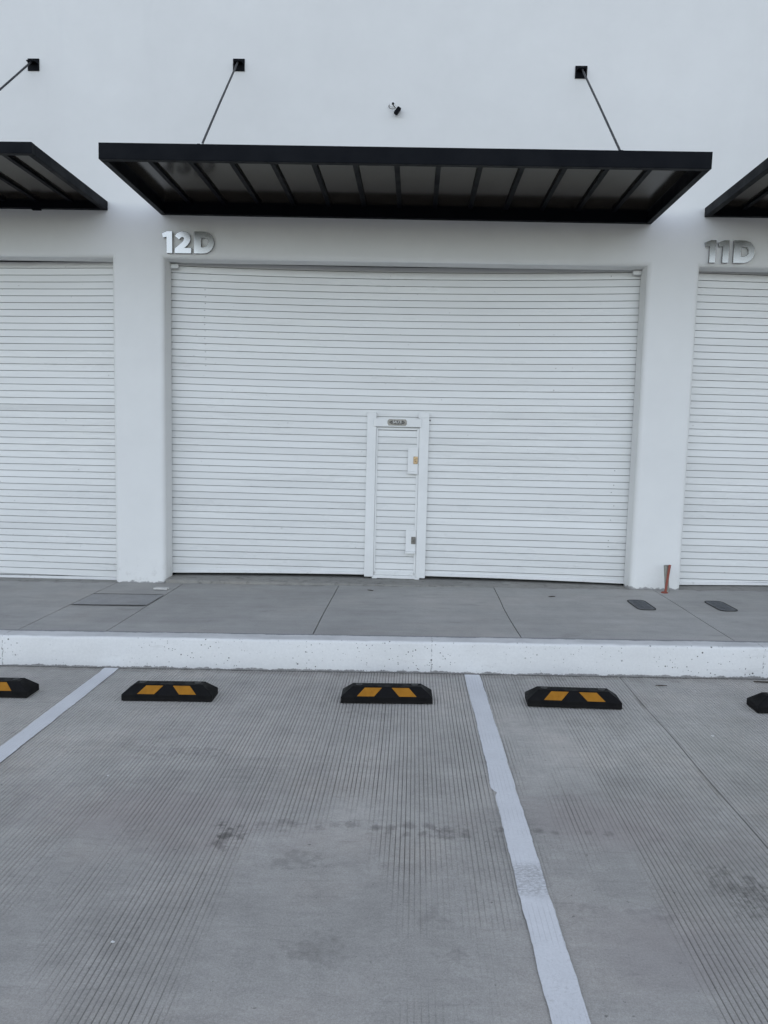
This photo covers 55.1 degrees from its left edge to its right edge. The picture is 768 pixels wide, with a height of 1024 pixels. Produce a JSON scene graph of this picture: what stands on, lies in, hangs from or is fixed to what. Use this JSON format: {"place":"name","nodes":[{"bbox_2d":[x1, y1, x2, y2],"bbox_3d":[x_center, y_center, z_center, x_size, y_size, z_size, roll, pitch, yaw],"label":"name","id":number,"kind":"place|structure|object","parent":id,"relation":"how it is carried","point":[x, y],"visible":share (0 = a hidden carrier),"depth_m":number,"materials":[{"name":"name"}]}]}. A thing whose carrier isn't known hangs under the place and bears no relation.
{"place":"outdoors","nodes":[
{"label":"outdoors","id":0,"kind":"place"},
{"bbox_2d":[0,665,767,1023],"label":"parking lot","id":1,"kind":"structure","parent":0,"point":[276,847],"depth_m":2.88,"materials":[{"name":"concrete"}]},
{"bbox_2d":[0,677,38,697],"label":"wheel stop","id":2,"kind":"object","parent":1,"relation":"on","point":[18,688],"visible":1,"depth_m":4.58,"materials":[{"name":"black rubber"}]},
{"bbox_2d":[0,668,117,761],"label":"parking line","id":3,"kind":"object","parent":1,"relation":"on","point":[23,736],"visible":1,"depth_m":4.29,"materials":[{"name":"white paint"}]},
{"bbox_2d":[121,681,217,701],"bbox_3d":[-1.330,1.106,4.583,0.560,0.094,0.153,0,6,1],"label":"wheel stop","id":4,"kind":"object","parent":1,"relation":"on","point":[196,691],"visible":1,"depth_m":4.52,"materials":[{"name":"black rubber"}]},
{"bbox_2d":[341,683,432,703],"bbox_3d":[0.018,1.115,4.564,0.560,0.094,0.153,0,6,1],"label":"wheel stop","id":5,"kind":"object","parent":1,"relation":"on","point":[404,693],"visible":1,"depth_m":4.50,"materials":[{"name":"black rubber"}]},
{"bbox_2d":[464,674,590,1023],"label":"parking line","id":6,"kind":"object","parent":1,"relation":"on","point":[561,989],"visible":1,"depth_m":2.66,"materials":[{"name":"white paint"}]},
{"bbox_2d":[525,686,621,708],"bbox_3d":[1.154,1.126,4.505,0.560,0.094,0.153,1,5,5],"label":"wheel stop","id":7,"kind":"object","parent":1,"relation":"on","point":[571,697],"visible":1,"depth_m":4.45,"materials":[{"name":"black rubber"}]},
{"bbox_2d":[746,692,767,712],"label":"wheel stop","id":8,"kind":"object","parent":1,"relation":"on","point":[757,703],"visible":1,"depth_m":4.40,"materials":[{"name":"black rubber"}]},
{"bbox_2d":[0,581,767,641],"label":"pavement","id":9,"kind":"structure","parent":0,"point":[582,613],"depth_m":5.99,"materials":[{"name":"concrete"}]},
{"bbox_2d":[73,593,162,604],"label":"inspection slab","id":10,"kind":"structure","parent":9,"relation":"in","point":[112,599],"depth_m":6.37,"materials":[{"name":"concrete"}]},
{"bbox_2d":[153,587,168,589],"bbox_3d":[-2.063,0.708,6.823,0.134,0.014,0.048,2,6,2],"label":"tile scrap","id":11,"kind":"object","parent":9,"relation":"on","point":[161,588],"visible":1,"depth_m":6.80,"materials":[{"name":"white"}]},
{"bbox_2d":[0,0,767,590],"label":"warehouse building","id":12,"kind":"structure","parent":9,"relation":"on","point":[380,402],"depth_m":7.02,"materials":[{"name":"white paint"}]},
{"bbox_2d":[0,58,107,210],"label":"canopy","id":13,"kind":"object","parent":12,"relation":"attached to","point":[33,177],"visible":1,"depth_m":6.37,"materials":[{"name":"black metal"}]},
{"bbox_2d":[0,262,116,579],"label":"roller door","id":14,"kind":"structure","parent":12,"relation":"in","point":[58,479],"depth_m":7.30,"materials":[{"name":"white paint"}]},
{"bbox_2d":[162,231,214,253],"bbox_3d":[-1.810,-2.490,6.808,0.486,0.197,0.024,2,6,2],"label":"unit number","id":15,"kind":"object","parent":12,"relation":"attached to","point":[181,248],"visible":1,"depth_m":6.80,"materials":[{"name":"metal"}]},
{"bbox_2d":[388,101,400,115],"bbox_3d":[0.096,-3.628,6.604,0.116,0.141,0.060,2,6,2],"label":"security camera","id":16,"kind":"object","parent":12,"relation":"attached to","point":[397,109],"visible":1,"depth_m":6.60,"materials":[{"name":"white paint"}]},
{"bbox_2d":[98,59,712,223],"bbox_3d":[0.167,-3.287,5.976,4.469,1.377,1.368,2,6,2],"label":"canopy","id":17,"kind":"object","parent":12,"relation":"attached to","point":[619,186],"visible":1,"depth_m":6.01,"materials":[{"name":"black metal"}]},
{"bbox_2d":[170,263,641,583],"bbox_3d":[0.149,-0.837,7.159,4.690,3.029,0.182,2,6,2],"label":"roller door","id":18,"kind":"structure","parent":12,"relation":"in","point":[374,422],"depth_m":7.19,"materials":[{"name":"white paint"}]},
{"bbox_2d":[679,271,767,584],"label":"roller door","id":19,"kind":"structure","parent":12,"relation":"in","point":[725,532],"depth_m":7.03,"materials":[{"name":"white paint"}]},
{"bbox_2d":[705,240,754,263],"bbox_3d":[3.103,-2.337,6.617,0.441,0.197,0.024,2,6,2],"label":"unit number","id":20,"kind":"object","parent":12,"relation":"attached to","point":[737,258],"visible":1,"depth_m":6.61,"materials":[{"name":"metal"}]},
{"bbox_2d":[704,158,767,217],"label":"canopy","id":21,"kind":"object","parent":12,"relation":"attached to","point":[745,196],"visible":1,"depth_m":6.28,"materials":[{"name":"black metal"}]},
{"bbox_2d":[627,600,655,609],"bbox_3d":[2.190,0.789,6.269,0.158,0.006,0.385,1,6,2],"label":"meter lid","id":22,"kind":"object","parent":9,"relation":"on","point":[641,604],"visible":1,"depth_m":6.26,"materials":[{"name":"metal"}]},
{"bbox_2d":[664,565,670,591],"bbox_3d":[2.614,0.631,6.796,0.072,0.292,0.023,-2,7,-34],"label":"conduit stub","id":23,"kind":"object","parent":9,"relation":"on","point":[667,578],"visible":0.84,"depth_m":6.79,"materials":[{"name":"orange plastic"}]},
{"bbox_2d":[705,601,737,610],"bbox_3d":[2.854,0.795,6.242,0.158,0.006,0.385,1,6,2],"label":"meter lid","id":24,"kind":"object","parent":9,"relation":"on","point":[720,605],"visible":1,"depth_m":6.22,"materials":[{"name":"metal"}]},
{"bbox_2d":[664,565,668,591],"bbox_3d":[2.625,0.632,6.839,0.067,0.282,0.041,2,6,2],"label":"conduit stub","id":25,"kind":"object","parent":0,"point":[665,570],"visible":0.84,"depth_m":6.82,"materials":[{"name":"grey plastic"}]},
{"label":"yard","id":26,"kind":"structure","parent":0,"visible":0},
{"bbox_2d":[0,629,767,678],"bbox_3d":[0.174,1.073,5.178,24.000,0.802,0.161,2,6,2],"label":"kerb","id":27,"kind":"structure","parent":26,"relation":"on","point":[457,655],"depth_m":5.11,"materials":[{"name":"white paint"}]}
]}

